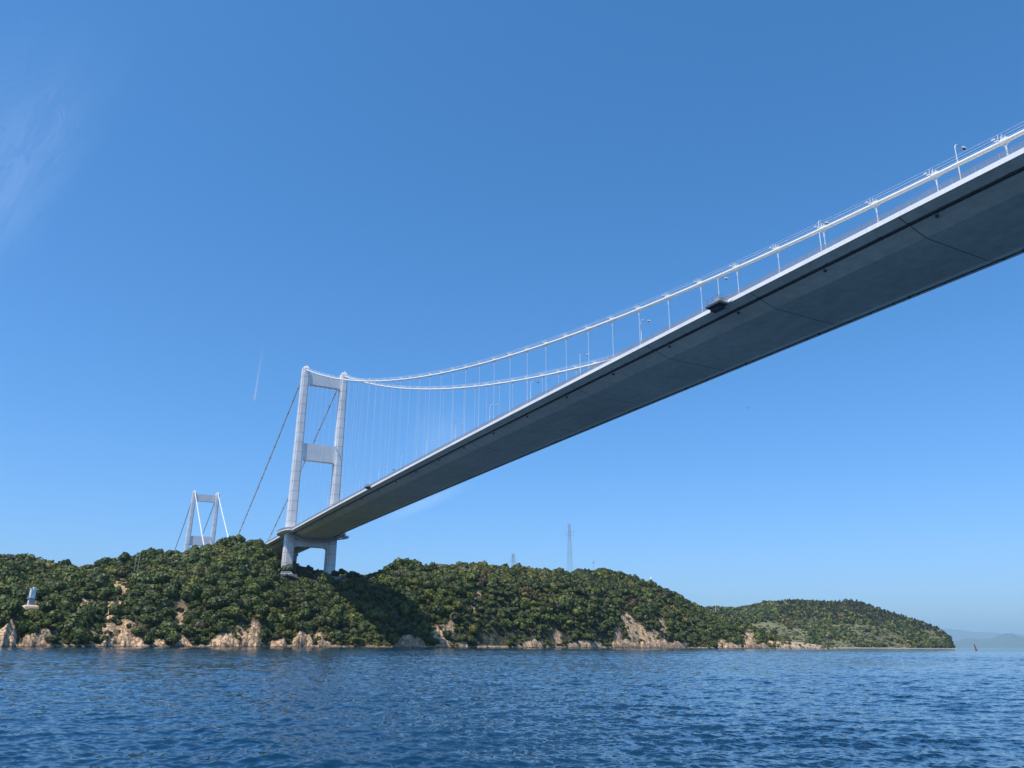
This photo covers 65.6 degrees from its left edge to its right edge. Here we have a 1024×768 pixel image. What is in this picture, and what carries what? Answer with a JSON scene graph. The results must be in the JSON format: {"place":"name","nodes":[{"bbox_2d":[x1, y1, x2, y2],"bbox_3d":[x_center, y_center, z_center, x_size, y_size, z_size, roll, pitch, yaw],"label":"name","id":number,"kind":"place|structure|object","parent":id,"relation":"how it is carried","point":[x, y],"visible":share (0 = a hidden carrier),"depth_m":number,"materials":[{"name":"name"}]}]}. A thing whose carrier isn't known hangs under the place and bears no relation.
{"place":"outdoors","nodes":[
{"label":"outdoors","id":0,"kind":"place"},
{"bbox_2d":[175,490,227,550],"bbox_3d":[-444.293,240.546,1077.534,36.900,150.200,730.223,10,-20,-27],"label":"suspension bridge","id":1,"kind":"structure","parent":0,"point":[198,540],"depth_m":970.49,"materials":[{"name":"paint"}]},
{"bbox_2d":[0,565,838,648],"bbox_3d":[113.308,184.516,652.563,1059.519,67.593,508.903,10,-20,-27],"label":"rocky hillside","id":2,"kind":"structure","parent":0,"point":[10,635],"depth_m":437.27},
{"bbox_2d":[1,560,15,570],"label":"broadleaf tree","id":3,"kind":"object","parent":2,"relation":"on","point":[7,563],"visible":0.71,"depth_m":423.65,"materials":[{"name":"green plant"}]},
{"bbox_2d":[1,598,22,613],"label":"broadleaf tree","id":4,"kind":"object","parent":2,"relation":"on","point":[13,605],"visible":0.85,"depth_m":279.96,"materials":[{"name":"green plant"}]},
{"bbox_2d":[3,575,22,584],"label":"broadleaf tree","id":5,"kind":"object","parent":2,"relation":"on","point":[12,579],"visible":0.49,"depth_m":405.21,"materials":[{"name":"green plant"}]},
{"bbox_2d":[6,570,21,577],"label":"broadleaf tree","id":6,"kind":"object","parent":2,"relation":"on","point":[15,573],"visible":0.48,"depth_m":415.32,"materials":[{"name":"green plant"}]},
{"bbox_2d":[15,589,28,601],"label":"broadleaf tree","id":7,"kind":"object","parent":2,"relation":"on","point":[23,594],"visible":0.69,"depth_m":331.25,"materials":[{"name":"green plant"}]},
{"bbox_2d":[16,618,33,633],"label":"broadleaf tree","id":8,"kind":"object","parent":2,"relation":"on","point":[26,625],"visible":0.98,"depth_m":279.09,"materials":[{"name":"green plant"}]},
{"bbox_2d":[23,587,38,609],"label":"channel beacon","id":9,"kind":"object","parent":2,"relation":"on","point":[31,600],"visible":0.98,"depth_m":313.67,"materials":[{"name":"white paint"}]},
{"bbox_2d":[23,608,43,618],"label":"broadleaf tree","id":10,"kind":"object","parent":2,"relation":"on","point":[30,613],"visible":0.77,"depth_m":291.84,"materials":[{"name":"green plant"}]},
{"bbox_2d":[35,586,51,596],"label":"broadleaf tree","id":11,"kind":"object","parent":2,"relation":"on","point":[44,590],"visible":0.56,"depth_m":340.93,"materials":[{"name":"green plant"}]},
{"bbox_2d":[38,598,56,612],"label":"broadleaf tree","id":12,"kind":"object","parent":2,"relation":"on","point":[47,605],"visible":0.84,"depth_m":303.42,"materials":[{"name":"green plant"}]},
{"bbox_2d":[46,610,64,622],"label":"broadleaf tree","id":13,"kind":"object","parent":2,"relation":"on","point":[57,617],"visible":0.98,"depth_m":294.99,"materials":[{"name":"green plant"}]},
{"bbox_2d":[53,579,69,590],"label":"broadleaf tree","id":14,"kind":"object","parent":2,"relation":"on","point":[59,585],"visible":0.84,"depth_m":344.07,"materials":[{"name":"green plant"}]},
{"bbox_2d":[55,559,71,567],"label":"broadleaf tree","id":15,"kind":"object","parent":2,"relation":"on","point":[63,562],"visible":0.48,"depth_m":445.81,"materials":[{"name":"green plant"}]},
{"bbox_2d":[54,608,73,617],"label":"broadleaf tree","id":16,"kind":"object","parent":2,"relation":"on","point":[67,613],"visible":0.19,"depth_m":303.47,"materials":[{"name":"green plant"}]},
{"bbox_2d":[58,598,76,611],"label":"broadleaf tree","id":17,"kind":"object","parent":2,"relation":"on","point":[65,603],"visible":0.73,"depth_m":310.28,"materials":[{"name":"green plant"}]},
{"bbox_2d":[63,566,76,571],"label":"broadleaf tree","id":18,"kind":"object","parent":2,"relation":"on","point":[70,569],"visible":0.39,"depth_m":413.46,"materials":[{"name":"green plant"}]},
{"bbox_2d":[58,619,82,632],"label":"broadleaf tree","id":19,"kind":"object","parent":2,"relation":"on","point":[69,626],"visible":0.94,"depth_m":292.06,"materials":[{"name":"green plant"}]},
{"bbox_2d":[66,572,86,581],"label":"broadleaf tree","id":20,"kind":"object","parent":2,"relation":"on","point":[74,578],"visible":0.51,"depth_m":356.12,"materials":[{"name":"green plant"}]},
{"bbox_2d":[69,627,92,642],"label":"broadleaf tree","id":21,"kind":"object","parent":2,"relation":"on","point":[81,634],"visible":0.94,"depth_m":291.58,"materials":[{"name":"green plant"}]},
{"bbox_2d":[71,612,92,624],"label":"broadleaf tree","id":22,"kind":"object","parent":2,"relation":"on","point":[83,616],"visible":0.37,"depth_m":306.40,"materials":[{"name":"green plant"}]},
{"bbox_2d":[74,605,95,618],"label":"broadleaf tree","id":23,"kind":"object","parent":2,"relation":"on","point":[90,610],"visible":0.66,"depth_m":311.53,"materials":[{"name":"green plant"}]},
{"bbox_2d":[77,577,95,586],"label":"broadleaf tree","id":24,"kind":"object","parent":2,"relation":"on","point":[86,580],"visible":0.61,"depth_m":350.54,"materials":[{"name":"green plant"}]},
{"bbox_2d":[87,572,110,581],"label":"broadleaf tree","id":25,"kind":"object","parent":2,"relation":"on","point":[101,574],"visible":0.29,"depth_m":364.07,"materials":[{"name":"green plant"}]},
{"bbox_2d":[93,576,107,588],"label":"broadleaf tree","id":26,"kind":"object","parent":2,"relation":"on","point":[101,582],"visible":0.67,"depth_m":353.65,"materials":[{"name":"green plant"}]},
{"bbox_2d":[98,587,112,594],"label":"broadleaf tree","id":27,"kind":"object","parent":2,"relation":"on","point":[108,590],"visible":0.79,"depth_m":349.44,"materials":[{"name":"green plant"}]},
{"bbox_2d":[112,561,124,568],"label":"broadleaf tree","id":28,"kind":"object","parent":2,"relation":"on","point":[115,564],"visible":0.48,"depth_m":412.10,"materials":[{"name":"green plant"}]},
{"bbox_2d":[116,567,129,576],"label":"broadleaf tree","id":29,"kind":"object","parent":2,"relation":"on","point":[121,572],"visible":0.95,"depth_m":404.24,"materials":[{"name":"green plant"}]},
{"bbox_2d":[118,552,130,562],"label":"broadleaf tree","id":30,"kind":"object","parent":2,"relation":"on","point":[124,557],"visible":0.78,"depth_m":430.41,"materials":[{"name":"green plant"}]},
{"bbox_2d":[120,597,136,606],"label":"broadleaf tree","id":31,"kind":"object","parent":2,"relation":"on","point":[128,601],"visible":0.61,"depth_m":347.49,"materials":[{"name":"green plant"}]},
{"bbox_2d":[126,591,143,598],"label":"broadleaf tree","id":32,"kind":"object","parent":2,"relation":"on","point":[134,594],"visible":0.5,"depth_m":355.70,"materials":[{"name":"green plant"}]},
{"bbox_2d":[132,596,153,608],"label":"broadleaf tree","id":33,"kind":"object","parent":2,"relation":"on","point":[141,601],"visible":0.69,"depth_m":343.54,"materials":[{"name":"green plant"}]},
{"bbox_2d":[135,573,154,583],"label":"broadleaf tree","id":34,"kind":"object","parent":2,"relation":"on","point":[146,578],"visible":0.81,"depth_m":373.16,"materials":[{"name":"green plant"}]},
{"bbox_2d":[139,604,157,614],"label":"broadleaf tree","id":35,"kind":"object","parent":2,"relation":"on","point":[148,609],"visible":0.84,"depth_m":338.63,"materials":[{"name":"green plant"}]},
{"bbox_2d":[138,584,158,594],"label":"broadleaf tree","id":36,"kind":"object","parent":2,"relation":"on","point":[142,589],"visible":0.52,"depth_m":362.49,"materials":[{"name":"green plant"}]},
{"bbox_2d":[141,550,156,557],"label":"broadleaf tree","id":37,"kind":"object","parent":2,"relation":"on","point":[145,553],"visible":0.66,"depth_m":450.11,"materials":[{"name":"green plant"}]},
{"bbox_2d":[145,584,162,591],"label":"broadleaf tree","id":38,"kind":"object","parent":2,"relation":"on","point":[151,586],"visible":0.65,"depth_m":363.84,"materials":[{"name":"green plant"}]},
{"bbox_2d":[149,592,161,600],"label":"broadleaf tree","id":39,"kind":"object","parent":2,"relation":"on","point":[155,596],"visible":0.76,"depth_m":356.95,"materials":[{"name":"green plant"}]},
{"bbox_2d":[154,568,172,583],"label":"broadleaf tree","id":40,"kind":"object","parent":2,"relation":"on","point":[163,575],"visible":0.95,"depth_m":382.08,"materials":[{"name":"green plant"}]},
{"bbox_2d":[154,596,174,610],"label":"broadleaf tree","id":41,"kind":"object","parent":2,"relation":"on","point":[162,602],"visible":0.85,"depth_m":353.21,"materials":[{"name":"green plant"}]},
{"bbox_2d":[158,607,174,615],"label":"broadleaf tree","id":42,"kind":"object","parent":2,"relation":"on","point":[167,611],"visible":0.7,"depth_m":350.23,"materials":[{"name":"green plant"}]},
{"bbox_2d":[159,619,177,629],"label":"broadleaf tree","id":43,"kind":"object","parent":2,"relation":"on","point":[169,624],"visible":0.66,"depth_m":335.33,"materials":[{"name":"green plant"}]},
{"bbox_2d":[165,584,178,597],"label":"broadleaf tree","id":44,"kind":"object","parent":2,"relation":"on","point":[172,590],"visible":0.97,"depth_m":364.71,"materials":[{"name":"green plant"}]},
{"bbox_2d":[165,636,178,643],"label":"broadleaf tree","id":45,"kind":"object","parent":2,"relation":"on","point":[171,639],"visible":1,"depth_m":325.80,"materials":[{"name":"green plant"}]},
{"bbox_2d":[166,558,180,567],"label":"broadleaf tree","id":46,"kind":"object","parent":2,"relation":"on","point":[173,562],"visible":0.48,"depth_m":431.82,"materials":[{"name":"green plant"}]},
{"bbox_2d":[167,630,181,640],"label":"broadleaf tree","id":47,"kind":"object","parent":2,"relation":"on","point":[177,635],"visible":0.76,"depth_m":329.10,"materials":[{"name":"green plant"}]},
{"bbox_2d":[168,578,182,589],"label":"broadleaf tree","id":48,"kind":"object","parent":2,"relation":"on","point":[176,581],"visible":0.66,"depth_m":374.29,"materials":[{"name":"green plant"}]},
{"bbox_2d":[179,554,196,563],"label":"broadleaf tree","id":49,"kind":"object","parent":2,"relation":"on","point":[188,559],"visible":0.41,"depth_m":436.77,"materials":[{"name":"green plant"}]},
{"bbox_2d":[181,627,195,635],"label":"broadleaf tree","id":50,"kind":"object","parent":2,"relation":"on","point":[189,631],"visible":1,"depth_m":338.51,"materials":[{"name":"green plant"}]},
{"bbox_2d":[181,586,196,600],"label":"broadleaf tree","id":51,"kind":"object","parent":2,"relation":"on","point":[187,592],"visible":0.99,"depth_m":365.98,"materials":[{"name":"green plant"}]},
{"bbox_2d":[183,608,199,618],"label":"broadleaf tree","id":52,"kind":"object","parent":2,"relation":"on","point":[194,613],"visible":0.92,"depth_m":353.88,"materials":[{"name":"green plant"}]},
{"bbox_2d":[185,576,201,585],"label":"broadleaf tree","id":53,"kind":"object","parent":2,"relation":"on","point":[194,579],"visible":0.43,"depth_m":379.82,"materials":[{"name":"green plant"}]},
{"bbox_2d":[190,583,203,597],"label":"broadleaf tree","id":54,"kind":"object","parent":2,"relation":"on","point":[198,588],"visible":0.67,"depth_m":370.76,"materials":[{"name":"green plant"}]},
{"bbox_2d":[198,551,210,559],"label":"broadleaf tree","id":55,"kind":"object","parent":2,"relation":"on","point":[206,554],"visible":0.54,"depth_m":450.78,"materials":[{"name":"green plant"}]},
{"bbox_2d":[199,610,212,620],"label":"broadleaf tree","id":56,"kind":"object","parent":2,"relation":"on","point":[204,614],"visible":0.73,"depth_m":356.07,"materials":[{"name":"green plant"}]},
{"bbox_2d":[199,590,216,599],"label":"broadleaf tree","id":57,"kind":"object","parent":2,"relation":"on","point":[206,594],"visible":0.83,"depth_m":371.58,"materials":[{"name":"green plant"}]},
{"bbox_2d":[205,613,217,626],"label":"broadleaf tree","id":58,"kind":"object","parent":2,"relation":"on","point":[211,619],"visible":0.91,"depth_m":353.80,"materials":[{"name":"green plant"}]},
{"bbox_2d":[210,620,227,632],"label":"broadleaf tree","id":59,"kind":"object","parent":2,"relation":"on","point":[221,625],"visible":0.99,"depth_m":350.34,"materials":[{"name":"green plant"}]},
{"bbox_2d":[214,558,229,564],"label":"broadleaf tree","id":60,"kind":"object","parent":2,"relation":"on","point":[225,561],"visible":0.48,"depth_m":440.72,"materials":[{"name":"green plant"}]},
{"bbox_2d":[215,562,229,572],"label":"broadleaf tree","id":61,"kind":"object","parent":2,"relation":"on","point":[224,568],"visible":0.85,"depth_m":415.87,"materials":[{"name":"green plant"}]},
{"bbox_2d":[219,595,237,603],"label":"broadleaf tree","id":62,"kind":"object","parent":2,"relation":"on","point":[229,599],"visible":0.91,"depth_m":370.26,"materials":[{"name":"green plant"}]},
{"bbox_2d":[219,606,244,617],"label":"broadleaf tree","id":63,"kind":"object","parent":2,"relation":"on","point":[234,612],"visible":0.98,"depth_m":362.97,"materials":[{"name":"green plant"}]},
{"bbox_2d":[232,577,243,586],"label":"broadleaf tree","id":64,"kind":"object","parent":2,"relation":"on","point":[240,581],"visible":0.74,"depth_m":395.99,"materials":[{"name":"green plant"}]},
{"bbox_2d":[234,555,248,565],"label":"broadleaf tree","id":65,"kind":"object","parent":2,"relation":"on","point":[239,560],"visible":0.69,"depth_m":436.53,"materials":[{"name":"green plant"}]},
{"bbox_2d":[236,563,251,575],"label":"broadleaf tree","id":66,"kind":"object","parent":2,"relation":"on","point":[244,568],"visible":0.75,"depth_m":424.12,"materials":[{"name":"green plant"}]},
{"bbox_2d":[246,582,260,592],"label":"broadleaf tree","id":67,"kind":"object","parent":2,"relation":"on","point":[253,587],"visible":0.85,"depth_m":399.63,"materials":[{"name":"green plant"}]},
{"bbox_2d":[249,577,267,588],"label":"broadleaf tree","id":68,"kind":"object","parent":2,"relation":"on","point":[261,582],"visible":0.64,"depth_m":413.31,"materials":[{"name":"green plant"}]},
{"bbox_2d":[252,603,268,615],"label":"broadleaf tree","id":69,"kind":"object","parent":2,"relation":"on","point":[262,609],"visible":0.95,"depth_m":381.10,"materials":[{"name":"green plant"}]},
{"bbox_2d":[265,613,278,622],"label":"broadleaf tree","id":70,"kind":"object","parent":2,"relation":"on","point":[275,617],"visible":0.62,"depth_m":390.84,"materials":[{"name":"green plant"}]},
{"bbox_2d":[270,571,280,580],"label":"broadleaf tree","id":71,"kind":"object","parent":2,"relation":"on","point":[275,575],"visible":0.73,"depth_m":436.42,"materials":[{"name":"green plant"}]},
{"bbox_2d":[278,613,294,627],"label":"broadleaf tree","id":72,"kind":"object","parent":2,"relation":"on","point":[287,620],"visible":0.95,"depth_m":392.70,"materials":[{"name":"green plant"}]},
{"bbox_2d":[278,564,295,577],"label":"terrace tree","id":73,"kind":"object","parent":2,"relation":"on","point":[290,568],"visible":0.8,"depth_m":491.24,"materials":[{"name":"green plant"}]},
{"bbox_2d":[290,588,306,600],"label":"broadleaf tree","id":74,"kind":"object","parent":2,"relation":"on","point":[295,592],"visible":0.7,"depth_m":427.88,"materials":[{"name":"green plant"}]},
{"bbox_2d":[297,602,310,611],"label":"broadleaf tree","id":75,"kind":"object","parent":2,"relation":"on","point":[302,606],"visible":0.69,"depth_m":416.69,"materials":[{"name":"green plant"}]},
{"bbox_2d":[298,608,311,618],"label":"broadleaf tree","id":76,"kind":"object","parent":2,"relation":"on","point":[304,613],"visible":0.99,"depth_m":411.18,"materials":[{"name":"green plant"}]},
{"bbox_2d":[300,591,314,600],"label":"broadleaf tree","id":77,"kind":"object","parent":2,"relation":"on","point":[307,595],"visible":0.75,"depth_m":428.46,"materials":[{"name":"green plant"}]},
{"bbox_2d":[319,572,331,582],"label":"broadleaf tree","id":78,"kind":"object","parent":2,"relation":"on","point":[324,576],"visible":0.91,"depth_m":476.81,"materials":[{"name":"green plant"}]},
{"bbox_2d":[325,598,337,607],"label":"broadleaf tree","id":79,"kind":"object","parent":2,"relation":"on","point":[331,603],"visible":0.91,"depth_m":443.59,"materials":[{"name":"green plant"}]},
{"bbox_2d":[329,610,341,624],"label":"broadleaf tree","id":80,"kind":"object","parent":2,"relation":"on","point":[334,616],"visible":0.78,"depth_m":416.40,"materials":[{"name":"green plant"}]},
{"bbox_2d":[345,613,358,623],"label":"broadleaf tree","id":81,"kind":"object","parent":2,"relation":"on","point":[353,617],"visible":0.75,"depth_m":429.25,"materials":[{"name":"green plant"}]},
{"bbox_2d":[345,571,359,578],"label":"terrace tree","id":82,"kind":"object","parent":2,"relation":"on","point":[351,574],"visible":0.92,"depth_m":510.70,"materials":[{"name":"green plant"}]},
{"bbox_2d":[396,588,408,597],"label":"broadleaf tree","id":83,"kind":"object","parent":2,"relation":"on","point":[401,590],"visible":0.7,"depth_m":468.34,"materials":[{"name":"green plant"}]},
{"bbox_2d":[406,578,421,584],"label":"broadleaf tree","id":84,"kind":"object","parent":2,"relation":"on","point":[411,581],"visible":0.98,"depth_m":482.45,"materials":[{"name":"green plant"}]},
{"bbox_2d":[0,537,832,647],"bbox_3d":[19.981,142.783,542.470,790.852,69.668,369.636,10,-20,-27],"label":"woodland","id":85,"kind":"object","parent":2,"relation":"on","point":[600,581],"visible":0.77,"depth_m":490.20,"materials":[{"name":"green plant"}]},
{"bbox_2d":[0,546,837,648],"bbox_3d":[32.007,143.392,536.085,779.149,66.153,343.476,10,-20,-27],"label":"undergrowth","id":86,"kind":"object","parent":2,"relation":"on","point":[367,591],"visible":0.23,"depth_m":441.41,"materials":[{"name":"green plant"}]},
{"bbox_2d":[420,611,431,619],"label":"broadleaf tree","id":87,"kind":"object","parent":2,"relation":"on","point":[426,615],"visible":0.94,"depth_m":447.00,"materials":[{"name":"green plant"}]},
{"bbox_2d":[431,578,442,588],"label":"broadleaf tree","id":88,"kind":"object","parent":2,"relation":"on","point":[437,582],"visible":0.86,"depth_m":482.59,"materials":[{"name":"green plant"}]},
{"bbox_2d":[429,604,446,612],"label":"broadleaf tree","id":89,"kind":"object","parent":2,"relation":"on","point":[434,608],"visible":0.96,"depth_m":455.61,"materials":[{"name":"green plant"}]},
{"bbox_2d":[449,612,463,620],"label":"broadleaf tree","id":90,"kind":"object","parent":2,"relation":"on","point":[454,616],"visible":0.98,"depth_m":460.57,"materials":[{"name":"green plant"}]},
{"bbox_2d":[451,601,462,609],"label":"broadleaf tree","id":91,"kind":"object","parent":2,"relation":"on","point":[456,605],"visible":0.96,"depth_m":469.91,"materials":[{"name":"green plant"}]},
{"bbox_2d":[451,585,466,594],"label":"broadleaf tree","id":92,"kind":"object","parent":2,"relation":"on","point":[457,589],"visible":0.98,"depth_m":485.88,"materials":[{"name":"green plant"}]},
{"bbox_2d":[567,524,573,571],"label":"radio mast","id":93,"kind":"object","parent":2,"relation":"on","point":[570,551],"visible":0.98,"depth_m":687.33,"materials":[{"name":"metal"}]},
{"bbox_2d":[238,125,1023,579],"bbox_3d":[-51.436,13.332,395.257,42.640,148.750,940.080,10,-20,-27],"label":"suspension bridge","id":94,"kind":"structure","parent":2,"relation":"on","point":[972,223],"depth_m":193.22,"materials":[{"name":"paint"}]},
{"bbox_2d":[288,532,348,541],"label":"inspection gantry","id":95,"kind":"object","parent":94,"relation":"hanging from","point":[316,539],"visible":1,"depth_m":515.15,"materials":[{"name":"metal"}]},
{"bbox_2d":[705,294,732,312],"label":"maintenance car","id":96,"kind":"object","parent":94,"relation":"on","point":[719,303],"visible":1,"depth_m":175.90,"materials":[{"name":"metal"}]},
{"bbox_2d":[0,647,1023,767],"bbox_3d":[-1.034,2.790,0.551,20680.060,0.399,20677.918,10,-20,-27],"label":"sea","id":97,"kind":"structure","parent":0,"point":[217,707],"depth_m":32.65,"materials":[{"name":"blue liquid"}]},
{"bbox_2d":[0,0,1023,633],"label":"sky","id":98,"kind":"structure","parent":0,"point":[204,204],"materials":[{"name":"blue"}]},
{"bbox_2d":[746,607,956,648],"bbox_3d":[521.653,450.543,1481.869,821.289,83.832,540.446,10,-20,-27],"label":"hillside","id":99,"kind":"structure","parent":0,"point":[773,624],"depth_m":1310.21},
{"bbox_2d":[704,598,955,647],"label":"woodland","id":100,"kind":"object","parent":99,"relation":"on","point":[819,628],"visible":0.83,"depth_m":1362.86,"materials":[{"name":"green plant"}]},
{"bbox_2d":[751,621,944,647],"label":"scrub","id":101,"kind":"object","parent":99,"relation":"on","point":[847,642],"visible":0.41,"depth_m":1292.53,"materials":[{"name":"green plant"}]},
{"bbox_2d":[940,629,1023,640],"bbox_3d":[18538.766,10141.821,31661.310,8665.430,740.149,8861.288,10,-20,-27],"label":"distant mountains","id":102,"kind":"structure","parent":0,"point":[957,635],"depth_m":30833.20,"materials":[{"name":"blue plant"}]},
{"bbox_2d":[953,633,1023,647],"bbox_3d":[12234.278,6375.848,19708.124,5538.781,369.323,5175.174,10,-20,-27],"label":"distant hills","id":103,"kind":"structure","parent":0,"point":[1008,640],"depth_m":18665.97,"materials":[{"name":"blue plant"}]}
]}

